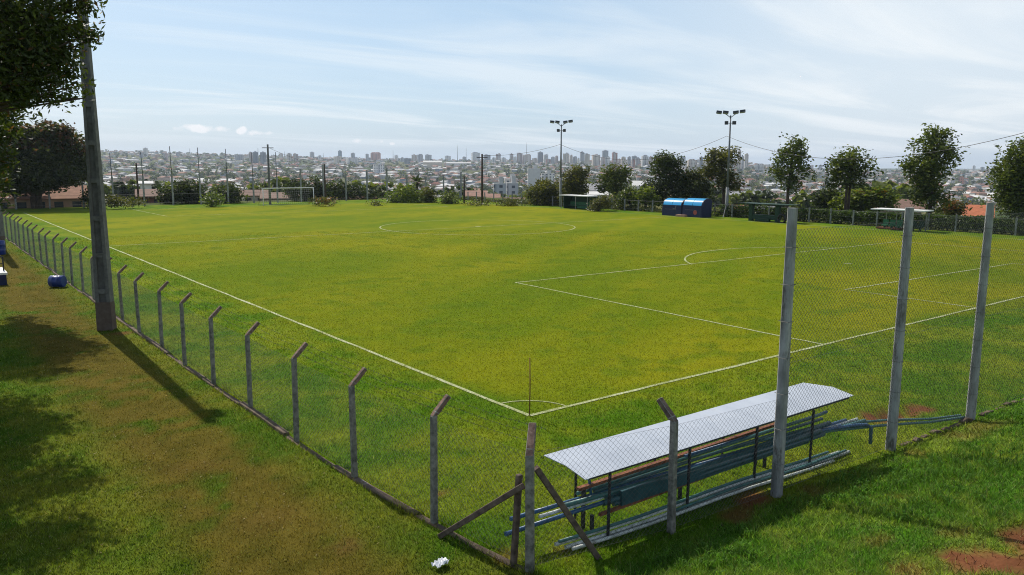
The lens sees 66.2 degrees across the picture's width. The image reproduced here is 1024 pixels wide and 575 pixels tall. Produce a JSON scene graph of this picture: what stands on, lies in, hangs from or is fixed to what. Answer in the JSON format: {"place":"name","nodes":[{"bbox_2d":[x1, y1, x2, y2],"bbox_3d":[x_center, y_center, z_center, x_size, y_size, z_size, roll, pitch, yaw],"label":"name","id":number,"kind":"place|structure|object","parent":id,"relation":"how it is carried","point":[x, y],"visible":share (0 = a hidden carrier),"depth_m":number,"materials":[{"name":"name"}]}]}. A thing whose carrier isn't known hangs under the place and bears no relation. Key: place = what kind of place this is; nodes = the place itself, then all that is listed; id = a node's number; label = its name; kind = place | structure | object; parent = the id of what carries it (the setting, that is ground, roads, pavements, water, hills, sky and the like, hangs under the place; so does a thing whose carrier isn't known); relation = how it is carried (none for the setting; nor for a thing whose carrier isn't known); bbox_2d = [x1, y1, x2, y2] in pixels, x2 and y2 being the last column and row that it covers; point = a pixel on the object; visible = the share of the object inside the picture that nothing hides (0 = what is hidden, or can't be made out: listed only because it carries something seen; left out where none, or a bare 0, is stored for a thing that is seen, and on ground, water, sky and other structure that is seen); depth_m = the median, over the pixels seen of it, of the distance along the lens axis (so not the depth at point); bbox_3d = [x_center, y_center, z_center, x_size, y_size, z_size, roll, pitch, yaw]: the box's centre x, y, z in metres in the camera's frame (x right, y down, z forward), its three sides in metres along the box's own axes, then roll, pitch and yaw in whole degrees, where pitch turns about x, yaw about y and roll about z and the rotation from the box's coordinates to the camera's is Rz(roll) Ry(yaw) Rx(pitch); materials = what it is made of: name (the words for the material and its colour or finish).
{"place":"outdoors","nodes":[
{"label":"outdoors","id":0,"kind":"place"},
{"bbox_2d":[0,256,7,285],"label":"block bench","id":1,"kind":"object","parent":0,"point":[3,277],"visible":1,"depth_m":37.04,"materials":[{"name":"blue paint"}]},
{"bbox_2d":[0,152,1023,574],"bbox_3d":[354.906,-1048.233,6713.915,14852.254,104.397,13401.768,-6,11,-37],"label":"ground","id":2,"kind":"structure","parent":0,"point":[362,218],"depth_m":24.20,"materials":[{"name":"green plant"}]},
{"bbox_2d":[0,203,5,247],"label":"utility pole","id":3,"kind":"object","parent":2,"relation":"on","point":[2,236],"visible":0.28,"depth_m":51.67,"materials":[{"name":"concrete"}]},
{"bbox_2d":[0,5,33,213],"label":"broadleaf tree","id":4,"kind":"object","parent":2,"relation":"on","point":[5,165],"visible":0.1,"depth_m":31.39,"materials":[{"name":"green plant"}]},
{"bbox_2d":[0,51,42,150],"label":"broadleaf tree","id":5,"kind":"object","parent":2,"relation":"on","point":[20,133],"visible":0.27,"depth_m":18.95,"materials":[{"name":"green plant"}]},
{"bbox_2d":[0,117,87,208],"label":"spreading tree","id":6,"kind":"object","parent":2,"relation":"on","point":[54,159],"visible":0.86,"depth_m":98.36,"materials":[{"name":"green plant"}]},
{"bbox_2d":[0,185,88,208],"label":"house","id":7,"kind":"structure","parent":2,"relation":"on","point":[69,197],"depth_m":105.21,"materials":[{"name":"orange tile"}]},
{"bbox_2d":[0,0,107,117],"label":"broadleaf tree","id":8,"kind":"object","parent":2,"relation":"on","point":[37,32],"visible":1,"depth_m":11.48,"materials":[{"name":"green plant"}]},
{"bbox_2d":[48,275,66,286],"bbox_3d":[-21.119,-0.292,36.493,0.620,0.560,0.560,0,9,-1],"label":"drum","id":9,"kind":"object","parent":2,"relation":"on","point":[57,281],"visible":1,"depth_m":36.29,"materials":[{"name":"blue plastic"}]},
{"bbox_2d":[77,3,116,330],"bbox_3d":[-13.910,-4.480,26.264,0.693,12.800,0.380,-1,9,-6],"label":"utility pole","id":10,"kind":"object","parent":2,"relation":"on","point":[105,306],"visible":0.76,"depth_m":26.45,"materials":[{"name":"concrete"}]},
{"bbox_2d":[105,193,148,208],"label":"bush","id":11,"kind":"object","parent":2,"relation":"on","point":[114,201],"visible":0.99,"depth_m":101.44,"materials":[{"name":"green plant"}]},
{"bbox_2d":[105,179,160,202],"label":"town tree","id":12,"kind":"object","parent":2,"relation":"on","point":[118,189],"visible":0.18,"depth_m":194.66,"materials":[{"name":"green plant"}]},
{"bbox_2d":[118,187,157,202],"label":"town tree","id":13,"kind":"object","parent":2,"relation":"on","point":[129,191],"visible":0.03,"depth_m":192.50,"materials":[{"name":"green plant"}]},
{"bbox_2d":[135,189,165,203],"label":"house","id":14,"kind":"structure","parent":2,"relation":"on","point":[149,194],"depth_m":123.31,"materials":[{"name":"beige brick"}]},
{"bbox_2d":[151,176,208,203],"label":"round tree","id":15,"kind":"object","parent":2,"relation":"on","point":[183,189],"visible":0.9,"depth_m":116.11,"materials":[{"name":"green plant"}]},
{"bbox_2d":[2,283,416,574],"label":"leaf litter","id":16,"kind":"object","parent":2,"relation":"on","point":[153,453],"visible":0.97,"depth_m":14.96,"materials":[{"name":"brown plant"}]},
{"bbox_2d":[198,191,228,206],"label":"bush","id":17,"kind":"object","parent":2,"relation":"on","point":[214,201],"visible":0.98,"depth_m":107.52,"materials":[{"name":"green plant"}]},
{"bbox_2d":[210,179,250,202],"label":"round tree","id":18,"kind":"object","parent":2,"relation":"on","point":[234,194],"visible":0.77,"depth_m":118.16,"materials":[{"name":"green plant"}]},
{"bbox_2d":[14,146,461,208],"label":"post fence","id":19,"kind":"object","parent":2,"relation":"on","point":[253,192],"visible":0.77,"depth_m":118.05,"materials":[{"name":"paint"}]},
{"bbox_2d":[240,190,267,200],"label":"shed","id":20,"kind":"structure","parent":2,"relation":"on","point":[257,193],"depth_m":147.81,"materials":[{"name":"brown tile"}]},
{"bbox_2d":[262,144,270,203],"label":"utility pole","id":21,"kind":"object","parent":2,"relation":"on","point":[268,166],"visible":0.78,"depth_m":114.36,"materials":[{"name":"concrete"}]},
{"bbox_2d":[249,176,292,191],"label":"town tree","id":22,"kind":"object","parent":2,"relation":"on","point":[282,181],"visible":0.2,"depth_m":204.71,"materials":[{"name":"green plant"}]},
{"bbox_2d":[259,192,302,200],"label":"shed","id":23,"kind":"structure","parent":2,"relation":"on","point":[266,196],"depth_m":139.41,"materials":[{"name":"white tile"}]},
{"bbox_2d":[259,187,313,205],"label":"football goal","id":24,"kind":"object","parent":2,"relation":"on","point":[284,193],"visible":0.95,"depth_m":113.56,"materials":[{"name":"white paint"}]},
{"bbox_2d":[2,210,601,574],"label":"post fence","id":25,"kind":"object","parent":2,"relation":"on","point":[516,491],"visible":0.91,"depth_m":14.67,"materials":[{"name":"metal"}]},
{"bbox_2d":[280,175,337,200],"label":"round tree","id":26,"kind":"object","parent":2,"relation":"on","point":[292,189],"visible":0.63,"depth_m":126.13,"materials":[{"name":"green plant"}]},
{"bbox_2d":[308,196,386,206],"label":"bush","id":27,"kind":"object","parent":2,"relation":"on","point":[326,200],"visible":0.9,"depth_m":110.62,"materials":[{"name":"green plant"}]},
{"bbox_2d":[326,178,381,199],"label":"bushes","id":28,"kind":"object","parent":2,"relation":"on","point":[339,192],"visible":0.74,"depth_m":133.39,"materials":[{"name":"green plant"}]},
{"bbox_2d":[352,180,388,197],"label":"town tree","id":29,"kind":"object","parent":2,"relation":"on","point":[381,188],"visible":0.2,"depth_m":203.78,"materials":[{"name":"green plant"}]},
{"bbox_2d":[383,181,428,202],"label":"bush","id":30,"kind":"object","parent":2,"relation":"on","point":[407,190],"visible":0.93,"depth_m":121.64,"materials":[{"name":"green plant"}]},
{"bbox_2d":[404,174,427,196],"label":"palm tree","id":31,"kind":"object","parent":2,"relation":"on","point":[419,180],"visible":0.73,"depth_m":137.66,"materials":[{"name":"green plant"}]},
{"bbox_2d":[420,185,437,202],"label":"bush","id":32,"kind":"object","parent":2,"relation":"on","point":[428,195],"visible":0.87,"depth_m":122.20,"materials":[{"name":"green plant"}]},
{"bbox_2d":[431,557,449,567],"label":"paper litter","id":33,"kind":"object","parent":2,"relation":"on","point":[440,562],"visible":1,"depth_m":11.09,"materials":[{"name":"white paper"}]},
{"bbox_2d":[438,188,464,203],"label":"bush","id":34,"kind":"object","parent":2,"relation":"on","point":[447,198],"visible":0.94,"depth_m":118.46,"materials":[{"name":"green plant"}]},
{"bbox_2d":[477,154,487,201],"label":"utility pole","id":35,"kind":"object","parent":2,"relation":"on","point":[481,157],"visible":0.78,"depth_m":116.63,"materials":[{"name":"grey concrete"}]},
{"bbox_2d":[459,195,530,206],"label":"bush","id":36,"kind":"object","parent":2,"relation":"on","point":[509,202],"visible":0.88,"depth_m":112.84,"materials":[{"name":"green plant"}]},
{"bbox_2d":[493,176,505,193],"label":"apartment block","id":37,"kind":"structure","parent":2,"relation":"on","point":[499,187],"depth_m":414.94,"materials":[{"name":"white concrete"}]},
{"bbox_2d":[506,176,517,196],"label":"apartment block","id":38,"kind":"structure","parent":2,"relation":"on","point":[512,187],"depth_m":425.07,"materials":[{"name":"white concrete"}]},
{"bbox_2d":[25,202,1023,415],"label":"pitch markings","id":39,"kind":"object","parent":2,"relation":"on","point":[491,400],"visible":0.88,"depth_m":27.42,"materials":[{"name":"white paint"}]},
{"bbox_2d":[528,165,539,186],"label":"apartment block","id":40,"kind":"structure","parent":2,"relation":"on","point":[533,172],"depth_m":886.68,"materials":[{"name":"white concrete"}]},
{"bbox_2d":[84,150,998,208],"bbox_3d":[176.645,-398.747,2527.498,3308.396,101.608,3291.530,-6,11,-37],"label":"distant houses","id":41,"kind":"structure","parent":2,"relation":"on","point":[971,192],"depth_m":1474.79,"materials":[{"name":"ceramic"}]},
{"bbox_2d":[84,149,1002,207],"bbox_3d":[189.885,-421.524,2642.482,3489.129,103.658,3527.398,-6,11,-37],"label":"distant trees","id":42,"kind":"object","parent":2,"relation":"on","point":[209,172],"visible":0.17,"depth_m":1343.64,"materials":[{"name":"green plant"}]},
{"bbox_2d":[521,177,565,205],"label":"mango tree","id":43,"kind":"object","parent":2,"relation":"on","point":[545,188],"visible":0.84,"depth_m":114.19,"materials":[{"name":"green plant"}]},
{"bbox_2d":[541,170,553,183],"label":"apartment block","id":44,"kind":"structure","parent":2,"relation":"on","point":[548,175],"depth_m":836.82,"materials":[{"name":"white concrete"}]},
{"bbox_2d":[550,120,572,206],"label":"floodlight pole","id":45,"kind":"object","parent":2,"relation":"on","point":[561,130],"visible":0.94,"depth_m":109.55,"materials":[{"name":"metal"}]},
{"bbox_2d":[556,163,592,201],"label":"garden tree","id":46,"kind":"object","parent":2,"relation":"on","point":[575,180],"visible":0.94,"depth_m":110.04,"materials":[{"name":"green plant"}]},
{"bbox_2d":[560,194,599,209],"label":"dugout","id":47,"kind":"object","parent":2,"relation":"on","point":[575,201],"visible":0.77,"depth_m":105.93,"materials":[{"name":"green paint"}]},
{"bbox_2d":[456,196,712,211],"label":"hedge","id":48,"kind":"object","parent":2,"relation":"on","point":[642,208],"visible":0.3,"depth_m":104.01,"materials":[{"name":"green plant"}]},
{"bbox_2d":[586,192,617,211],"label":"bush","id":49,"kind":"object","parent":2,"relation":"on","point":[601,203],"visible":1,"depth_m":99.49,"materials":[{"name":"green plant"}]},
{"bbox_2d":[589,161,636,205],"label":"garden tree","id":50,"kind":"object","parent":2,"relation":"on","point":[611,178],"visible":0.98,"depth_m":107.55,"materials":[{"name":"green plant"}]},
{"bbox_2d":[612,185,640,209],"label":"bush","id":51,"kind":"object","parent":2,"relation":"on","point":[623,196],"visible":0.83,"depth_m":102.93,"materials":[{"name":"green plant"}]},
{"bbox_2d":[626,183,665,207],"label":"bush","id":52,"kind":"object","parent":2,"relation":"on","point":[644,196],"visible":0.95,"depth_m":101.45,"materials":[{"name":"green plant"}]},
{"bbox_2d":[637,149,687,207],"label":"shade tree","id":53,"kind":"object","parent":2,"relation":"on","point":[666,166],"visible":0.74,"depth_m":104.11,"materials":[{"name":"green plant"}]},
{"bbox_2d":[662,198,684,215],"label":"dugout","id":54,"kind":"object","parent":2,"relation":"on","point":[672,206],"visible":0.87,"depth_m":91.08,"materials":[{"name":"blue metal"}]},
{"bbox_2d":[576,422,774,529],"bbox_3d":[3.140,3.247,13.652,5.200,0.775,0.310,-6,11,-37],"label":"bench","id":55,"kind":"object","parent":2,"relation":"on","point":[602,481],"visible":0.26,"depth_m":12.87,"materials":[{"name":"blue paint"}]},
{"bbox_2d":[620,430,809,505],"bbox_3d":[3.669,3.072,13.634,4.667,0.370,0.050,-6,10,-33],"label":"plank","id":56,"kind":"object","parent":55,"relation":"on","point":[648,490],"visible":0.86,"depth_m":13.03,"materials":[{"name":"teal paint"}]},
{"bbox_2d":[612,432,825,505],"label":"pipe","id":57,"kind":"object","parent":55,"relation":"on","point":[747,459],"visible":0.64,"depth_m":13.93,"materials":[{"name":"metal"}]},
{"bbox_2d":[504,424,840,536],"bbox_3d":[3.163,3.136,13.373,7.714,0.330,0.070,-5,10,-32],"label":"pipe","id":58,"kind":"object","parent":57,"relation":"on","point":[558,516],"visible":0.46,"depth_m":11.84,"materials":[{"name":"metal"}]},
{"bbox_2d":[538,418,858,517],"bbox_3d":[3.662,3.037,13.763,7.641,0.280,0.060,-5,10,-31],"label":"pipe","id":59,"kind":"object","parent":58,"relation":"on","point":[588,502],"visible":0.29,"depth_m":12.14,"materials":[{"name":"grey metal"}]},
{"bbox_2d":[509,418,845,520],"bbox_3d":[3.303,3.029,13.611,7.796,0.268,0.068,-5,10,-31],"label":"pipe","id":60,"kind":"object","parent":59,"relation":"on","point":[587,495],"visible":0.37,"depth_m":12.62,"materials":[{"name":"metal"}]},
{"bbox_2d":[576,413,824,494],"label":"pipe","id":61,"kind":"object","parent":60,"relation":"on","point":[678,460],"visible":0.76,"depth_m":13.59,"materials":[{"name":"metal"}]},
{"bbox_2d":[683,410,827,456],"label":"pipe","id":62,"kind":"object","parent":61,"relation":"on","point":[699,451],"visible":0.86,"depth_m":13.90,"materials":[{"name":"metal"}]},
{"bbox_2d":[565,419,865,506],"bbox_3d":[3.935,2.993,13.853,7.389,0.156,0.076,-5,10,-31],"label":"pipe","id":63,"kind":"object","parent":58,"relation":"on","point":[596,496],"visible":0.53,"depth_m":12.34,"materials":[{"name":"metal"}]},
{"bbox_2d":[593,417,822,492],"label":"pipe","id":64,"kind":"object","parent":63,"relation":"on","point":[685,462],"visible":0.79,"depth_m":13.45,"materials":[{"name":"metal"}]},
{"bbox_2d":[603,428,821,505],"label":"pipe","id":65,"kind":"object","parent":57,"relation":"on","point":[796,438],"visible":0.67,"depth_m":13.90,"materials":[{"name":"metal"}]},
{"bbox_2d":[604,421,831,498],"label":"pipe","id":66,"kind":"object","parent":65,"relation":"on","point":[791,434],"visible":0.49,"depth_m":14.61,"materials":[{"name":"metal"}]},
{"bbox_2d":[672,165,717,199],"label":"shade tree","id":67,"kind":"object","parent":2,"relation":"on","point":[692,181],"visible":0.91,"depth_m":102.64,"materials":[{"name":"green plant"}]},
{"bbox_2d":[682,198,711,217],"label":"dugout","id":68,"kind":"object","parent":2,"relation":"on","point":[699,207],"visible":1,"depth_m":88.38,"materials":[{"name":"blue metal"}]},
{"bbox_2d":[544,383,853,535],"bbox_3d":[3.536,2.942,13.803,6.902,1.435,1.027,-6,11,-35],"label":"bench shelter","id":69,"kind":"object","parent":2,"relation":"on","point":[746,404],"visible":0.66,"depth_m":13.12,"materials":[{"name":"white metal"}]},
{"bbox_2d":[571,459,834,550],"bbox_3d":[3.540,3.588,13.341,6.411,0.092,0.056,-6,11,-34],"label":"pipe","id":70,"kind":"object","parent":2,"relation":"on","point":[677,514],"visible":0.77,"depth_m":12.95,"materials":[{"name":"metal"}]},
{"bbox_2d":[564,450,849,548],"bbox_3d":[3.743,3.547,13.607,7.161,0.101,0.064,-6,11,-34],"label":"pipe","id":71,"kind":"object","parent":2,"relation":"on","point":[648,520],"visible":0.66,"depth_m":12.52,"materials":[{"name":"metal"}]},
{"bbox_2d":[554,451,838,545],"bbox_3d":[3.536,3.510,13.517,6.993,0.098,0.060,-6,11,-34],"label":"pipe","id":72,"kind":"object","parent":71,"relation":"on","point":[684,503],"visible":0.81,"depth_m":13.24,"materials":[{"name":"metal"}]},
{"bbox_2d":[558,451,828,542],"bbox_3d":[3.427,3.471,13.439,6.648,0.090,0.052,-6,11,-34],"label":"pipe","id":73,"kind":"object","parent":72,"relation":"on","point":[665,506],"visible":0.77,"depth_m":13.02,"materials":[{"name":"metal"}]},
{"bbox_2d":[676,449,846,510],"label":"pipe","id":74,"kind":"object","parent":71,"relation":"on","point":[728,490],"visible":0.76,"depth_m":13.81,"materials":[{"name":"metal"}]},
{"bbox_2d":[697,184,728,206],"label":"town tree","id":75,"kind":"object","parent":2,"relation":"on","point":[717,200],"visible":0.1,"depth_m":221.04,"materials":[{"name":"green plant"}]},
{"bbox_2d":[697,145,749,205],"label":"garden tree","id":76,"kind":"object","parent":2,"relation":"on","point":[716,160],"visible":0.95,"depth_m":98.86,"materials":[{"name":"green plant"}]},
{"bbox_2d":[711,204,745,216],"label":"bush","id":77,"kind":"object","parent":2,"relation":"on","point":[714,212],"visible":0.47,"depth_m":89.91,"materials":[{"name":"green plant"}]},
{"bbox_2d":[716,109,745,216],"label":"floodlight pole","id":78,"kind":"object","parent":2,"relation":"on","point":[728,163],"visible":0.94,"depth_m":88.64,"materials":[{"name":"metal"}]},
{"bbox_2d":[727,133,1021,158],"bbox_3d":[29.887,-12.558,68.255,0.036,2.791,43.466,-2,9,-15],"label":"power line","id":79,"kind":"object","parent":78,"relation":"attached to","point":[888,157],"visible":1,"depth_m":63.30,"materials":[{"name":"black metal"}]},
{"bbox_2d":[451,191,1022,235],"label":"boundary fence","id":80,"kind":"object","parent":2,"relation":"on","point":[808,214],"visible":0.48,"depth_m":80.81,"materials":[{"name":"metal"}]},
{"bbox_2d":[728,190,759,205],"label":"town tree","id":81,"kind":"object","parent":2,"relation":"on","point":[740,198],"visible":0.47,"depth_m":201.77,"materials":[{"name":"green plant"}]},
{"bbox_2d":[745,190,778,204],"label":"town tree","id":82,"kind":"object","parent":2,"relation":"on","point":[769,195],"visible":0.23,"depth_m":206.41,"materials":[{"name":"green plant"}]},
{"bbox_2d":[742,202,798,222],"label":"dugout","id":83,"kind":"object","parent":2,"relation":"on","point":[758,217],"visible":0.89,"depth_m":81.72,"materials":[{"name":"green paint"}]},
{"bbox_2d":[534,203,1023,564],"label":"tall fence","id":84,"kind":"object","parent":2,"relation":"on","point":[780,427],"visible":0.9,"depth_m":14.78,"materials":[{"name":"metal"}]},
{"bbox_2d":[765,132,817,216],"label":"slender tree","id":85,"kind":"object","parent":2,"relation":"on","point":[790,180],"visible":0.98,"depth_m":87.11,"materials":[{"name":"green plant"}]},
{"bbox_2d":[785,190,817,210],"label":"town tree","id":86,"kind":"object","parent":2,"relation":"on","point":[801,198],"visible":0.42,"depth_m":201.83,"materials":[{"name":"green plant"}]},
{"bbox_2d":[809,182,842,216],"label":"bush","id":87,"kind":"object","parent":2,"relation":"on","point":[823,198],"visible":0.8,"depth_m":90.14,"materials":[{"name":"green plant"}]},
{"bbox_2d":[646,406,1023,574],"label":"grass tufts","id":88,"kind":"object","parent":2,"relation":"on","point":[857,499],"visible":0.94,"depth_m":13.15,"materials":[{"name":"green plant"}]},
{"bbox_2d":[818,144,883,217],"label":"slender tree","id":89,"kind":"object","parent":2,"relation":"on","point":[849,168],"visible":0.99,"depth_m":83.26,"materials":[{"name":"green plant"}]},
{"bbox_2d":[827,183,901,216],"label":"bush","id":90,"kind":"object","parent":2,"relation":"on","point":[866,200],"visible":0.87,"depth_m":86.15,"materials":[{"name":"green plant"}]},
{"bbox_2d":[717,204,1023,234],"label":"hedge","id":91,"kind":"object","parent":2,"relation":"on","point":[816,215],"visible":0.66,"depth_m":76.47,"materials":[{"name":"green plant"}]},
{"bbox_2d":[858,179,907,213],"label":"town tree","id":92,"kind":"object","parent":2,"relation":"on","point":[887,184],"visible":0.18,"depth_m":192.48,"materials":[{"name":"green plant"}]},
{"bbox_2d":[826,416,963,431],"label":"pipe","id":93,"kind":"object","parent":2,"relation":"on","point":[904,423],"visible":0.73,"depth_m":16.37,"materials":[{"name":"metal"}]},
{"bbox_2d":[677,423,872,471],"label":"pipe","id":94,"kind":"object","parent":93,"relation":"on","point":[826,429],"visible":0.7,"depth_m":15.16,"materials":[{"name":"metal"}]},
{"bbox_2d":[725,414,960,451],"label":"pipe","id":95,"kind":"object","parent":93,"relation":"on","point":[879,420],"visible":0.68,"depth_m":16.07,"materials":[{"name":"grey metal"}]},
{"bbox_2d":[875,199,924,213],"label":"house","id":96,"kind":"structure","parent":2,"relation":"on","point":[903,203],"depth_m":97.10,"materials":[{"name":"brown tile"}]},
{"bbox_2d":[871,208,933,230],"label":"dugout","id":97,"kind":"object","parent":2,"relation":"on","point":[899,222],"visible":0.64,"depth_m":71.56,"materials":[{"name":"green paint"}]},
{"bbox_2d":[883,181,927,209],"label":"town tree","id":98,"kind":"object","parent":2,"relation":"on","point":[906,196],"visible":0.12,"depth_m":196.75,"materials":[{"name":"green plant"}]},
{"bbox_2d":[892,123,970,221],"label":"slender tree","id":99,"kind":"object","parent":2,"relation":"on","point":[930,165],"visible":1,"depth_m":74.70,"materials":[{"name":"green plant"}]},
{"bbox_2d":[934,196,972,223],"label":"bush","id":100,"kind":"object","parent":2,"relation":"on","point":[955,208],"visible":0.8,"depth_m":77.62,"materials":[{"name":"green plant"}]},
{"bbox_2d":[962,204,994,218],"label":"house","id":101,"kind":"structure","parent":2,"relation":"on","point":[975,210],"depth_m":99.42,"materials":[{"name":"orange tile"}]},
{"bbox_2d":[980,136,1023,226],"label":"slender tree","id":102,"kind":"object","parent":2,"relation":"on","point":[1009,190],"visible":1,"depth_m":68.00,"materials":[{"name":"green plant"}]},
{"bbox_2d":[10,0,1023,168],"label":"sky","id":103,"kind":"structure","parent":0,"point":[402,78],"materials":[{"name":"blue"}]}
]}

